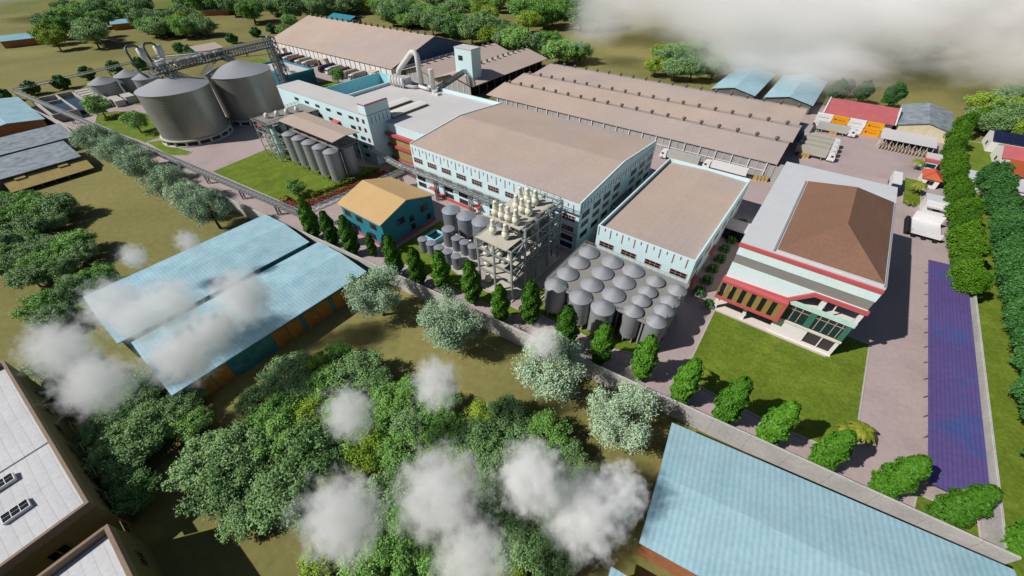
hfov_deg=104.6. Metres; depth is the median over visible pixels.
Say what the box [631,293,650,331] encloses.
domed tank
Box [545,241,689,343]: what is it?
tank deck
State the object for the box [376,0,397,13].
broadleaf tree
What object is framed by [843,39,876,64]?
broadleaf tree
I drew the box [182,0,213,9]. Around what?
broadleaf tree
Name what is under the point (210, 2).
broadleaf tree
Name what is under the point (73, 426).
window
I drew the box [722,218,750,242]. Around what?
link building
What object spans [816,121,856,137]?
lorry
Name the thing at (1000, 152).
house
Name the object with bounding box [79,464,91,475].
window
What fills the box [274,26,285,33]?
broadleaf tree
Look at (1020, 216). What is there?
hedge tree
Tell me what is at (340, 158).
tall tank
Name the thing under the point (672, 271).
window
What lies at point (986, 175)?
hedge tree
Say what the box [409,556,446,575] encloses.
broadleaf tree
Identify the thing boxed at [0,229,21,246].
broadleaf tree
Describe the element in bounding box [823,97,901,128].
red roof building
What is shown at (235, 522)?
broadleaf tree
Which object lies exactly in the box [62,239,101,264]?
broadleaf tree
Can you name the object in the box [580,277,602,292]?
domed tank
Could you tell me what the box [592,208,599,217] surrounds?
window
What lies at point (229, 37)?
round bush
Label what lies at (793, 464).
boundary wall
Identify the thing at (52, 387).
broadleaf tree
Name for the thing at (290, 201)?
flower bed
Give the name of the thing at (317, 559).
broadleaf tree
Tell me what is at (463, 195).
window
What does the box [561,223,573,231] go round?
window
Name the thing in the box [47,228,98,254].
broadleaf tree
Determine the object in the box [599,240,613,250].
window
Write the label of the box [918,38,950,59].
broadleaf tree
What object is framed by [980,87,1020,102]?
broadleaf tree
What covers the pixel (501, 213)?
column vessel
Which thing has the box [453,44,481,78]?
elevator tower
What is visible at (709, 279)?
clipped shrub
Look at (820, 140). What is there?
lorry
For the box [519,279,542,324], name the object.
columnar tree
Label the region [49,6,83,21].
broadleaf tree
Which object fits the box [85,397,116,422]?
broadleaf tree
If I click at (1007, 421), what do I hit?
lawn
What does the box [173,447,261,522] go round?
broadleaf tree
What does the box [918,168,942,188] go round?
gatehouse
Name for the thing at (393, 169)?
palm
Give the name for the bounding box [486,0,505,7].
broadleaf tree
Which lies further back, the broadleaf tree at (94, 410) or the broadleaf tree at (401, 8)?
the broadleaf tree at (401, 8)
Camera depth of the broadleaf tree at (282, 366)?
78.89 m
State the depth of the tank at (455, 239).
112.75 m
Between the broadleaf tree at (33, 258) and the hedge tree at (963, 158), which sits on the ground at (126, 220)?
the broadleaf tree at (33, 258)
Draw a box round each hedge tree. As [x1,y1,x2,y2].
[826,77,848,98]
[846,78,856,94]
[851,80,875,101]
[880,81,908,106]
[939,140,964,154]
[939,149,964,168]
[941,161,964,184]
[942,120,974,142]
[942,147,964,157]
[942,167,969,183]
[942,175,971,195]
[943,131,969,148]
[943,135,968,151]
[943,188,971,202]
[943,196,969,220]
[943,197,985,219]
[943,218,986,250]
[944,153,970,170]
[944,173,967,186]
[945,182,977,197]
[945,258,985,278]
[946,214,981,230]
[947,234,992,261]
[948,207,983,224]
[948,232,975,250]
[950,111,980,131]
[950,253,978,263]
[950,269,994,297]
[972,165,1010,195]
[975,104,993,127]
[975,160,1015,175]
[976,170,1021,194]
[982,183,1017,195]
[982,188,1018,215]
[987,196,1023,216]
[987,203,1022,225]
[988,216,1023,236]
[988,224,1023,247]
[991,233,1023,259]
[991,253,1023,271]
[992,213,1023,226]
[993,247,1023,273]
[994,101,1006,110]
[994,257,1023,292]
[996,275,1023,295]
[999,295,1023,318]
[1001,288,1023,316]
[1001,312,1023,333]
[1007,324,1023,348]
[1007,345,1023,372]
[1008,376,1023,405]
[1016,362,1023,378]
[1016,389,1023,425]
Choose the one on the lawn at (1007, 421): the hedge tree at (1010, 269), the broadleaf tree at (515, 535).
the hedge tree at (1010, 269)
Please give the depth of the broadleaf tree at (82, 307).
95.62 m
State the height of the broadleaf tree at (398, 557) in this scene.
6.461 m
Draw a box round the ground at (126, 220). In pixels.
[0,0,1023,575]
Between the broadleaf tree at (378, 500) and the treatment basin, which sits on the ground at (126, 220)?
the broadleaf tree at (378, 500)
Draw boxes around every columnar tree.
[296,197,320,236]
[318,210,339,245]
[337,214,360,254]
[365,233,376,255]
[381,234,403,274]
[406,246,427,285]
[431,250,452,291]
[460,260,482,303]
[490,283,510,321]
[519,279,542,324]
[554,304,579,344]
[589,321,615,365]
[630,334,659,380]
[669,357,703,403]
[711,375,754,423]
[755,399,801,445]
[807,429,857,470]
[867,453,933,499]
[999,519,1023,560]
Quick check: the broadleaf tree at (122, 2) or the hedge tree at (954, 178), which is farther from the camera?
the broadleaf tree at (122, 2)
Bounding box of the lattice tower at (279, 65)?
[262,35,288,84]
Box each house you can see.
[153,55,198,75]
[337,177,435,246]
[968,170,1023,195]
[982,129,1023,151]
[990,144,1023,161]
[1000,158,1023,179]
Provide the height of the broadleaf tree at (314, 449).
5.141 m
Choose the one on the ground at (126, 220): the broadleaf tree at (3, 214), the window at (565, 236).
the broadleaf tree at (3, 214)
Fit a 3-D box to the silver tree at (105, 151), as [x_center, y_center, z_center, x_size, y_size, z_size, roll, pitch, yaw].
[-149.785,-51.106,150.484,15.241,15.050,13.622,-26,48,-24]
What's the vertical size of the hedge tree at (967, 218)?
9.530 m
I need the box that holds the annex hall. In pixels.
[595,158,750,286]
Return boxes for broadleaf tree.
[0,191,13,200]
[0,198,17,216]
[0,204,27,230]
[0,212,46,233]
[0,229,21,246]
[0,242,18,255]
[0,252,26,275]
[0,263,47,290]
[6,196,43,217]
[7,242,43,257]
[8,229,37,243]
[8,249,60,270]
[8,288,69,321]
[10,189,44,201]
[12,233,55,246]
[17,343,75,381]
[23,298,75,333]
[27,10,68,25]
[27,21,62,44]
[29,234,69,254]
[31,191,81,218]
[34,27,67,50]
[35,254,79,280]
[36,364,84,400]
[37,15,73,38]
[38,210,69,229]
[45,355,87,375]
[46,4,82,14]
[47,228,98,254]
[47,274,87,306]
[48,0,78,9]
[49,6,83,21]
[54,272,78,285]
[56,381,105,414]
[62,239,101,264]
[63,1,86,15]
[66,21,109,47]
[69,16,110,44]
[70,416,108,455]
[71,361,112,387]
[73,299,92,314]
[74,261,119,287]
[78,16,107,26]
[80,0,116,23]
[80,270,129,296]
[81,435,130,481]
[84,9,114,24]
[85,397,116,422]
[88,398,138,429]
[96,419,140,445]
[97,365,151,403]
[98,449,146,490]
[100,404,179,460]
[104,466,162,516]
[112,4,128,18]
[113,0,140,5]
[117,372,166,406]
[124,0,154,11]
[124,7,151,25]
[124,396,167,424]
[132,16,158,36]
[136,11,159,34]
[138,16,169,38]
[143,8,160,15]
[153,385,207,421]
[157,9,175,19]
[161,427,239,494]
[163,11,189,19]
[164,16,195,39]
[164,405,214,442]
[165,2,199,15]
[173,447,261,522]
[174,0,193,8]
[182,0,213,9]
[183,13,204,35]
[190,16,216,36]
[195,418,270,480]
[202,0,219,7]
[214,492,266,545]
[215,0,241,16]
[233,0,262,24]
[233,375,277,416]
[237,404,280,446]
[239,0,262,20]
[239,454,278,499]
[244,460,315,535]
[246,415,299,463]
[251,389,300,433]
[254,349,314,392]
[261,0,280,16]
[265,413,342,485]
[272,0,305,15]
[272,372,315,405]
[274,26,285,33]
[276,23,288,29]
[280,13,297,25]
[286,395,325,426]
[291,477,347,537]
[295,349,332,379]
[296,532,339,575]
[301,0,325,16]
[301,364,344,401]
[302,0,335,15]
[303,422,325,461]
[305,464,344,502]
[310,414,363,468]
[316,388,366,435]
[318,340,353,368]
[321,0,351,13]
[327,494,370,544]
[331,349,383,393]
[336,535,389,575]
[338,424,388,479]
[345,0,366,13]
[348,508,403,562]
[349,399,392,445]
[350,466,396,525]
[354,533,422,575]
[361,0,371,13]
[363,364,392,394]
[367,381,408,421]
[368,0,382,18]
[370,0,389,6]
[370,423,423,471]
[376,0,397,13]
[380,4,396,25]
[381,450,439,508]
[382,493,443,555]
[387,405,429,443]
[391,1,413,26]
[392,371,435,412]
[394,0,408,4]
[394,12,414,28]
[404,5,427,28]
[405,0,419,3]
[408,509,483,575]
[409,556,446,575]
[412,2,430,8]
[416,386,461,427]
[416,441,447,476]
[418,408,471,462]
[419,8,438,35]
[422,4,450,13]
[424,0,448,5]
[424,481,468,521]
[426,6,442,14]
[426,12,453,36]
[436,0,467,14]
[441,445,480,487]
[442,21,459,38]
[450,0,470,14]
[451,559,490,575]
[452,13,465,33]
[455,415,505,469]
[456,15,484,43]
[460,398,495,425]
[460,518,509,575]
[467,0,495,14]
[468,471,519,526]
[469,9,502,25]
[471,434,526,487]
[475,24,499,44]
[478,5,499,18]
[483,393,530,441]
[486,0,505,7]
[486,21,499,41]
[489,558,526,575]
[490,510,547,574]
[491,19,518,31]
[491,28,508,47]
[499,415,544,467]
[501,27,529,50]
[506,25,523,33]
[506,471,550,521]
[507,0,537,14]
[514,8,542,29]
[514,440,570,500]
[520,31,546,51]
[521,509,587,575]
[524,407,572,456]
[527,0,559,29]
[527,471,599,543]
[538,30,564,41]
[541,38,575,64]
[546,436,588,480]
[551,5,565,25]
[555,0,578,20]
[563,459,609,513]
[565,3,597,31]
[571,40,594,63]
[585,0,618,4]
[589,0,617,29]
[605,2,626,25]
[643,56,666,76]
[649,43,668,55]
[653,44,686,61]
[661,57,684,80]
[666,41,685,49]
[678,45,694,57]
[680,54,708,81]
[685,46,716,61]
[688,40,712,49]
[699,50,724,59]
[704,55,730,79]
[843,32,877,51]
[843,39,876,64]
[885,37,925,61]
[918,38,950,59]
[963,91,1006,108]
[963,102,1013,129]
[976,107,1021,135]
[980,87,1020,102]
[997,82,1023,97]
[1002,102,1023,130]
[1004,96,1023,102]
[1009,117,1023,133]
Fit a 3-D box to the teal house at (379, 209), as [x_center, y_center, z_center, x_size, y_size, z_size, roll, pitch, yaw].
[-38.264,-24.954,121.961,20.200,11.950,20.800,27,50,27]
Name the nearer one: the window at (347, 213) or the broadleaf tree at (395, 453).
the broadleaf tree at (395, 453)
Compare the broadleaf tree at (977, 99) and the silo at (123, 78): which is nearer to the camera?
the broadleaf tree at (977, 99)
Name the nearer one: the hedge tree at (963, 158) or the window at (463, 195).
the window at (463, 195)
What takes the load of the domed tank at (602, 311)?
on the yard paving
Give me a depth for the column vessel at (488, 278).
103.01 m
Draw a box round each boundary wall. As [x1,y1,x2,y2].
[35,110,1020,564]
[970,294,1007,548]
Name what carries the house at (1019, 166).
on the ground at (126, 220)
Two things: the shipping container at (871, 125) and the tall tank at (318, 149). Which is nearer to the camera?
the tall tank at (318, 149)
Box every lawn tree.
[80,94,111,117]
[117,110,149,132]
[284,178,307,195]
[328,68,344,83]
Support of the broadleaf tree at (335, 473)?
on the ground at (126, 220)
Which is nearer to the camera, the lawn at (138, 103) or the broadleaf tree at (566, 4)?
the lawn at (138, 103)
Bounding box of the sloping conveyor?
[436,69,465,90]
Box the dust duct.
[396,49,430,90]
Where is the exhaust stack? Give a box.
[428,68,440,95]
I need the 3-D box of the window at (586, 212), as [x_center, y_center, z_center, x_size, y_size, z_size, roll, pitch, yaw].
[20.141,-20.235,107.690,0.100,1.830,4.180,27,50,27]
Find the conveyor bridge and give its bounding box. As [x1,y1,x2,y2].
[147,38,273,77]
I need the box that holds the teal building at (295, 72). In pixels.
[262,59,317,84]
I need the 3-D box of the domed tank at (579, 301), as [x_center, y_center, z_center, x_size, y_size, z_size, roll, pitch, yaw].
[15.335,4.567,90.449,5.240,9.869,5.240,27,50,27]
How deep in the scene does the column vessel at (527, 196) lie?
97.15 m
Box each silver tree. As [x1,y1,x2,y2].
[66,120,111,161]
[89,129,123,148]
[90,133,136,169]
[109,143,152,172]
[113,146,160,181]
[134,163,189,203]
[160,177,203,215]
[175,184,233,228]
[342,261,403,321]
[416,286,483,353]
[511,328,588,407]
[586,378,662,454]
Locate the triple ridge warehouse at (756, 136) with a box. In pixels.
[486,61,813,181]
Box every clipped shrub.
[694,285,705,296]
[702,274,713,284]
[705,299,713,307]
[708,263,718,273]
[715,253,726,263]
[720,244,730,252]
[727,235,736,243]
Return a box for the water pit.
[424,229,442,243]
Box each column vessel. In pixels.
[482,245,489,256]
[485,272,491,282]
[489,218,496,234]
[491,200,498,216]
[496,248,503,256]
[498,203,504,220]
[502,223,509,239]
[504,206,511,222]
[512,194,519,208]
[512,208,519,225]
[513,228,520,236]
[517,186,522,201]
[518,197,525,214]
[524,187,530,203]
[524,200,532,216]
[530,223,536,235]
[532,189,538,205]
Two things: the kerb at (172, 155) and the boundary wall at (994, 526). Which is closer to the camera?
the boundary wall at (994, 526)
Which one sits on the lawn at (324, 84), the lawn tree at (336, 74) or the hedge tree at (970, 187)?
the lawn tree at (336, 74)
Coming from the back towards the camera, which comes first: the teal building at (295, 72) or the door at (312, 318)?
the teal building at (295, 72)
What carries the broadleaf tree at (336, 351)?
on the ground at (126, 220)
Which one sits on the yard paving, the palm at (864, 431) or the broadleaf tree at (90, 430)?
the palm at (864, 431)
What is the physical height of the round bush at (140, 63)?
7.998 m
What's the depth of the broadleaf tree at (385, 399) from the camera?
74.20 m
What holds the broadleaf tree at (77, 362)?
on the ground at (126, 220)
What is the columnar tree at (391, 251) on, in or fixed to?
on the yard paving
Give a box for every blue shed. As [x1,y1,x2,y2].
[0,33,42,48]
[0,97,47,136]
[83,214,308,356]
[109,19,136,30]
[131,242,366,398]
[200,6,236,15]
[327,13,361,23]
[608,567,626,575]
[636,423,1016,575]
[711,67,775,98]
[764,74,826,114]
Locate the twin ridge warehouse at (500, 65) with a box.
[403,42,547,95]
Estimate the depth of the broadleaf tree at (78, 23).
313.42 m
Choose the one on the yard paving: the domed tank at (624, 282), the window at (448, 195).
the domed tank at (624, 282)
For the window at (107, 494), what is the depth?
61.14 m
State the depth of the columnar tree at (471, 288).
92.56 m
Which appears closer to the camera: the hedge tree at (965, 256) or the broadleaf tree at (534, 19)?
the hedge tree at (965, 256)
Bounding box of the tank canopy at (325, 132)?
[278,112,366,171]
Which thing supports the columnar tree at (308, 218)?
on the yard paving
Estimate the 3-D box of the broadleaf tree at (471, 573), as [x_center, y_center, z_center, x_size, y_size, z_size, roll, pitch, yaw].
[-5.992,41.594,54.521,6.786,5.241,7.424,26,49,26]
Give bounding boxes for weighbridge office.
[919,193,950,216]
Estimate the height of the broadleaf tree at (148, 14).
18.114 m
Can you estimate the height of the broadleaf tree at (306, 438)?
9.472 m
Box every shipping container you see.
[812,119,829,125]
[815,112,833,121]
[831,115,849,124]
[846,125,862,133]
[847,118,866,127]
[861,127,880,137]
[865,121,884,130]
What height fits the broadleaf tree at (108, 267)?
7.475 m
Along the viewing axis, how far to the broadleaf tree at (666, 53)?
237.55 m
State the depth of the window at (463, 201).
131.48 m
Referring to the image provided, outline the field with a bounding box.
[0,0,175,18]
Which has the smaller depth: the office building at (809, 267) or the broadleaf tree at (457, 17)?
the office building at (809, 267)
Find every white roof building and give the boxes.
[0,360,134,575]
[37,421,167,575]
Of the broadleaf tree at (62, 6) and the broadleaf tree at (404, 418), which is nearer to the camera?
the broadleaf tree at (404, 418)
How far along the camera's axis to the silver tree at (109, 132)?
159.77 m
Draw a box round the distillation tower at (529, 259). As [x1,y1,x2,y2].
[474,185,562,301]
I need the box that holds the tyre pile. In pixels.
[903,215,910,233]
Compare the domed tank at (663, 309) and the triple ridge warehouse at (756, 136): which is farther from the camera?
the triple ridge warehouse at (756, 136)
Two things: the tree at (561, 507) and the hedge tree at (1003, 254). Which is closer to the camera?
the tree at (561, 507)
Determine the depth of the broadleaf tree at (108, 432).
70.78 m
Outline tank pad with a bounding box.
[427,230,488,275]
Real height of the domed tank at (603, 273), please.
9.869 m
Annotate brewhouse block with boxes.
[276,80,392,164]
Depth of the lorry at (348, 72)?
245.65 m
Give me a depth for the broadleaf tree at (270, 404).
72.42 m
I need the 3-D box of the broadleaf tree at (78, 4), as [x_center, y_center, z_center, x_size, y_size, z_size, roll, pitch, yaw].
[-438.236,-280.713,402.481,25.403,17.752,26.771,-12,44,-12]
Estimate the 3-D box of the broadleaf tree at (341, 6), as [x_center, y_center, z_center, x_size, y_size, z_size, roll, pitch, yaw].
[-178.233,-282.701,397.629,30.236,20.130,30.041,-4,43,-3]
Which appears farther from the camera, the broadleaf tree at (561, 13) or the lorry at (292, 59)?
the broadleaf tree at (561, 13)
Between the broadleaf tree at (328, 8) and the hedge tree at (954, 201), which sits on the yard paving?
the hedge tree at (954, 201)
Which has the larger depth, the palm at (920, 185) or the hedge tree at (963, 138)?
the hedge tree at (963, 138)
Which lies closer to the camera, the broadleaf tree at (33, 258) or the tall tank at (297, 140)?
the broadleaf tree at (33, 258)
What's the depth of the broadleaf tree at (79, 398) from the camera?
76.62 m
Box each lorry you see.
[278,52,291,58]
[282,53,298,60]
[288,55,304,62]
[294,56,310,64]
[301,58,318,66]
[318,62,334,72]
[325,64,341,73]
[340,66,349,71]
[343,68,357,77]
[348,70,365,79]
[659,148,701,164]
[702,159,749,176]
[795,143,835,161]
[799,139,837,154]
[801,135,839,149]
[804,132,840,146]
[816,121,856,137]
[888,171,902,192]
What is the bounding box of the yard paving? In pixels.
[31,65,983,539]
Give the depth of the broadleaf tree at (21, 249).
109.47 m
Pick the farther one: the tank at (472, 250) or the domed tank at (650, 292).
the tank at (472, 250)
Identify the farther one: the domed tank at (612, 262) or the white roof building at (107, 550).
the domed tank at (612, 262)
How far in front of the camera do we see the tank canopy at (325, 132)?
143.18 m
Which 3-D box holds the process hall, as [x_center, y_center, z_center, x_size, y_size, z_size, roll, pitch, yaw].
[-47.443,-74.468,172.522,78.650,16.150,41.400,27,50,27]
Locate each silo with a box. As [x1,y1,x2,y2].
[87,77,123,97]
[113,70,138,93]
[131,72,159,87]
[134,75,233,147]
[205,60,284,126]
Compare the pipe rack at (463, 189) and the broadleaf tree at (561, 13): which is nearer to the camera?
the pipe rack at (463, 189)
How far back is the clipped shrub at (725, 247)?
112.12 m
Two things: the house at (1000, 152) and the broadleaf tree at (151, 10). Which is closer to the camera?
the house at (1000, 152)
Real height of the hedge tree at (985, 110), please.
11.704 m
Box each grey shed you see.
[0,123,79,156]
[0,141,94,194]
[894,103,953,142]
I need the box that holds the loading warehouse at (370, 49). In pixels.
[271,13,473,75]
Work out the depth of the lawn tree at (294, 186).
135.91 m
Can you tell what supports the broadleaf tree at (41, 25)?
on the ground at (126, 220)
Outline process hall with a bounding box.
[325,72,500,167]
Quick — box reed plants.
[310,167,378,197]
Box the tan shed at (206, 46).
[189,42,223,58]
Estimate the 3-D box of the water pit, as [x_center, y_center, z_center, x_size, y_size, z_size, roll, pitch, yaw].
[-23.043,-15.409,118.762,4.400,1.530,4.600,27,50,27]
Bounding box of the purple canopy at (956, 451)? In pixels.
[921,260,988,491]
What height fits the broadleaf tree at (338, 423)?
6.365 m
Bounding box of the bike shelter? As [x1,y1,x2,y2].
[876,128,937,157]
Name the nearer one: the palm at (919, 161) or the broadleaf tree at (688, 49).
the palm at (919, 161)
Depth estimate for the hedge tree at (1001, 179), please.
124.24 m
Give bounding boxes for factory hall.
[410,102,656,251]
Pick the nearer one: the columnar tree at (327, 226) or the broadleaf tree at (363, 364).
the broadleaf tree at (363, 364)
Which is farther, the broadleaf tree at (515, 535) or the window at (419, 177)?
the window at (419, 177)
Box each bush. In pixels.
[0,89,11,97]
[19,80,41,94]
[48,74,71,89]
[76,65,95,79]
[105,60,123,72]
[130,56,147,68]
[171,42,182,53]
[182,44,193,53]
[224,33,237,43]
[249,27,261,36]
[265,23,276,32]
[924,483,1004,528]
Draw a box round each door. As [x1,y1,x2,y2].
[192,375,220,397]
[210,364,236,386]
[271,326,291,348]
[285,318,305,339]
[302,307,320,327]
[315,299,332,319]
[331,289,347,309]
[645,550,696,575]
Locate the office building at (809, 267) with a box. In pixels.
[712,162,897,356]
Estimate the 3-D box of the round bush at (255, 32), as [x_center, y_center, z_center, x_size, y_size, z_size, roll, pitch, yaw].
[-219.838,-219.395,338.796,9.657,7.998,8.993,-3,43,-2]
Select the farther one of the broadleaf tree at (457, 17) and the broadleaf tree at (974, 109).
the broadleaf tree at (457, 17)
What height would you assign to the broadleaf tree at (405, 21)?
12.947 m
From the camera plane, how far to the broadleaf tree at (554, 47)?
251.82 m
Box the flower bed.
[279,170,387,205]
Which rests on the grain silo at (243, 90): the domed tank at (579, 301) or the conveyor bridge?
the conveyor bridge
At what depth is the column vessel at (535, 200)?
96.44 m
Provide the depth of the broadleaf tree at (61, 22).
336.40 m
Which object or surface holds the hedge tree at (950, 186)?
on the yard paving
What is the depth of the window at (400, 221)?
115.44 m
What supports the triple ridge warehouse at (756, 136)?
on the yard paving
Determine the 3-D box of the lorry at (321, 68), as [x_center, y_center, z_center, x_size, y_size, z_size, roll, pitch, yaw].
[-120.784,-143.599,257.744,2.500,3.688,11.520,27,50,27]
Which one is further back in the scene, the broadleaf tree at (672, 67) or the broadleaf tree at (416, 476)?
the broadleaf tree at (672, 67)
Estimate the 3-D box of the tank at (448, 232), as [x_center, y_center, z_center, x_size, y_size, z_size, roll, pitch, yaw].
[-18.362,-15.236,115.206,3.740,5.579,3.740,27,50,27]
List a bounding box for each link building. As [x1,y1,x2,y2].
[611,191,631,212]
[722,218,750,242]
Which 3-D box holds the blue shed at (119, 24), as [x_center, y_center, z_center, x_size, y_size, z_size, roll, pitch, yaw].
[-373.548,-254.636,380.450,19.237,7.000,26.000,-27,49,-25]
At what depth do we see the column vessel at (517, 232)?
96.30 m
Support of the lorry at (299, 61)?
on the yard paving
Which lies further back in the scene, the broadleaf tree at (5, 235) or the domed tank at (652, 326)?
the broadleaf tree at (5, 235)
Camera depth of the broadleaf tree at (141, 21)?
335.63 m
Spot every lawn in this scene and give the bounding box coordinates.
[95,111,159,141]
[127,94,140,104]
[148,140,190,154]
[213,149,380,204]
[246,57,269,62]
[315,81,342,87]
[398,221,544,315]
[539,297,681,351]
[693,311,867,455]
[903,178,919,204]
[915,495,978,536]
[965,141,1023,575]
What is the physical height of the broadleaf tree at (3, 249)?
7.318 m
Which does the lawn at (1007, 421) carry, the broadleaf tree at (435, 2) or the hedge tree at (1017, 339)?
the hedge tree at (1017, 339)
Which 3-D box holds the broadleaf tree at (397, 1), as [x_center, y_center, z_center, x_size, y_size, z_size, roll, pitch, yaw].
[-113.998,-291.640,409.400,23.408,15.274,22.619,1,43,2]
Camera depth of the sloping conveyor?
191.89 m
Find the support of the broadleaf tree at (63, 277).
on the ground at (126, 220)
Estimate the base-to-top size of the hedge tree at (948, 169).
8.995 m
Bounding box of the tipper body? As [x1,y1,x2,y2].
[909,210,945,242]
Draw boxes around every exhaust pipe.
[124,44,151,77]
[142,42,168,74]
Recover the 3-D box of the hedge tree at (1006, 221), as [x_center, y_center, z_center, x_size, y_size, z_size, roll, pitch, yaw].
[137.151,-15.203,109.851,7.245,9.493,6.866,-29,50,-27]
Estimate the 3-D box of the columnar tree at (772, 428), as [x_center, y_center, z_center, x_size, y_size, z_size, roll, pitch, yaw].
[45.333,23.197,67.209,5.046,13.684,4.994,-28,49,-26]
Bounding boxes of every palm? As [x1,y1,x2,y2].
[389,167,397,174]
[701,366,712,381]
[836,423,859,441]
[847,419,877,446]
[903,198,916,205]
[907,181,928,193]
[911,159,925,168]
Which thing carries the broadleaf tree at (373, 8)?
on the ground at (126, 220)
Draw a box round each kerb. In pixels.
[94,111,158,142]
[147,140,191,155]
[212,148,381,203]
[384,220,544,317]
[531,294,683,353]
[691,310,869,458]
[901,177,920,205]
[912,493,981,538]
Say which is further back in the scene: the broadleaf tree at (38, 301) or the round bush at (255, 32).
the round bush at (255, 32)
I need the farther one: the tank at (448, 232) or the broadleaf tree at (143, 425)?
the tank at (448, 232)
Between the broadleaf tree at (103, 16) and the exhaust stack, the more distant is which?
the broadleaf tree at (103, 16)
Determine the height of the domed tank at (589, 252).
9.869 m
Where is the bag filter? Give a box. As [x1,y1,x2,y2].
[388,73,411,87]
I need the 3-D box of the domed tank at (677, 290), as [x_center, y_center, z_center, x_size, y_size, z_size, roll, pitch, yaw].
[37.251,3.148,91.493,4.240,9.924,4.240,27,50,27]
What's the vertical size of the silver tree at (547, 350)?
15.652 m
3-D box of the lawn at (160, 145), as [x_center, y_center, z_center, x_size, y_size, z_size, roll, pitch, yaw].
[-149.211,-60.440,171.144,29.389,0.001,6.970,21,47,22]
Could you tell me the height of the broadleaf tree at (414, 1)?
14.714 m
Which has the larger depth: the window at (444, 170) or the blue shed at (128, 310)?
the window at (444, 170)
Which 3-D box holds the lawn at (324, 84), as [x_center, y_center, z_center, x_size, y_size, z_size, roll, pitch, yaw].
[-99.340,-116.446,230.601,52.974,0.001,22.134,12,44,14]
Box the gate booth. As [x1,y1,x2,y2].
[920,152,943,170]
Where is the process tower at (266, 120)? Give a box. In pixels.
[248,101,317,161]
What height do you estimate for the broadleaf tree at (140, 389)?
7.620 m
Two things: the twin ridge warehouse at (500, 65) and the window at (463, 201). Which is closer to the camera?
the window at (463, 201)
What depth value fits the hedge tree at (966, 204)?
114.22 m
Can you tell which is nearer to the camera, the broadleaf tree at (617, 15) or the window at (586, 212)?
the window at (586, 212)
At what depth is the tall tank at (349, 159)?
143.64 m
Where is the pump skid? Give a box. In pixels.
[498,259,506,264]
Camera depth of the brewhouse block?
155.37 m
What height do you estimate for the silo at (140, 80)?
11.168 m
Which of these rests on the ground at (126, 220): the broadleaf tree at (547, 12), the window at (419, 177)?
the broadleaf tree at (547, 12)
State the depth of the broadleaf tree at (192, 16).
340.78 m
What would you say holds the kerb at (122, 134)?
on the yard paving
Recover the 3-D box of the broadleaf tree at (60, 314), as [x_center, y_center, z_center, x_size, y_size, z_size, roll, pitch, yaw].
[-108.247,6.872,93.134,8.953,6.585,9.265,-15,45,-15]
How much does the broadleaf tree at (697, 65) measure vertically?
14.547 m
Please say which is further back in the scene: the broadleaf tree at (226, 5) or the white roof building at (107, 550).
the broadleaf tree at (226, 5)
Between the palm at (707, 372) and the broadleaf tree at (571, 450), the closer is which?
the broadleaf tree at (571, 450)
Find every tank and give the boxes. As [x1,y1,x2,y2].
[281,131,299,165]
[291,135,309,169]
[301,139,319,174]
[311,143,329,179]
[322,148,345,183]
[329,146,344,168]
[339,142,359,178]
[417,236,426,251]
[426,240,435,255]
[433,244,443,251]
[441,225,454,246]
[442,205,460,230]
[442,248,451,264]
[451,235,460,250]
[451,253,461,269]
[456,210,475,239]
[459,239,468,254]
[467,243,476,259]
[471,216,488,247]
[487,222,500,246]
[544,278,566,315]
[557,266,578,302]
[568,256,589,269]
[568,289,592,329]
[578,246,598,258]
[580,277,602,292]
[587,299,614,338]
[591,266,613,280]
[601,255,622,269]
[602,286,625,326]
[612,274,635,289]
[617,304,643,342]
[622,264,644,278]
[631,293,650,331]
[638,285,657,298]
[638,314,666,345]
[646,275,664,287]
[654,303,673,337]
[660,294,679,328]
[667,284,686,319]
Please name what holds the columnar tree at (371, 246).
on the yard paving
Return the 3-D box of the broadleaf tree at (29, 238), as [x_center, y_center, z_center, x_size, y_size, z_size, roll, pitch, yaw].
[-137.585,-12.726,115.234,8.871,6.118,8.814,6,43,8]
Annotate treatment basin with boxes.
[34,87,137,121]
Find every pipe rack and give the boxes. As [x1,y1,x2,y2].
[11,46,256,90]
[11,89,299,216]
[311,168,403,211]
[368,148,401,168]
[397,161,505,211]
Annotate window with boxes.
[20,371,31,381]
[30,387,41,397]
[41,404,52,415]
[44,543,73,561]
[53,423,64,433]
[65,442,77,454]
[68,421,79,433]
[79,442,88,453]
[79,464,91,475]
[91,465,103,479]
[93,488,106,500]
[104,491,115,504]
[118,519,132,534]
[134,550,149,566]
[344,209,351,217]
[354,223,360,230]
[355,215,362,223]
[369,222,376,230]
[369,231,376,239]
[396,216,404,225]
[414,157,422,164]
[417,175,425,181]
[418,181,426,187]
[420,203,427,211]
[427,162,436,169]
[441,167,450,175]
[444,186,452,192]
[445,192,453,199]
[456,173,465,180]
[458,191,467,198]
[459,198,468,205]
[471,178,481,186]
[488,184,498,193]
[505,191,513,198]
[560,232,572,241]
[560,239,571,248]
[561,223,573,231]
[562,212,574,222]
[581,217,588,227]
[582,208,589,218]
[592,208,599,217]
[593,198,600,209]
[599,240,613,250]
[602,199,608,208]
[603,190,610,200]
[613,181,620,191]
[620,248,636,258]
[644,258,660,268]
[669,268,686,279]
[924,163,935,167]
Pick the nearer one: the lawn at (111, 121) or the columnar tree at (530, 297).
the columnar tree at (530, 297)

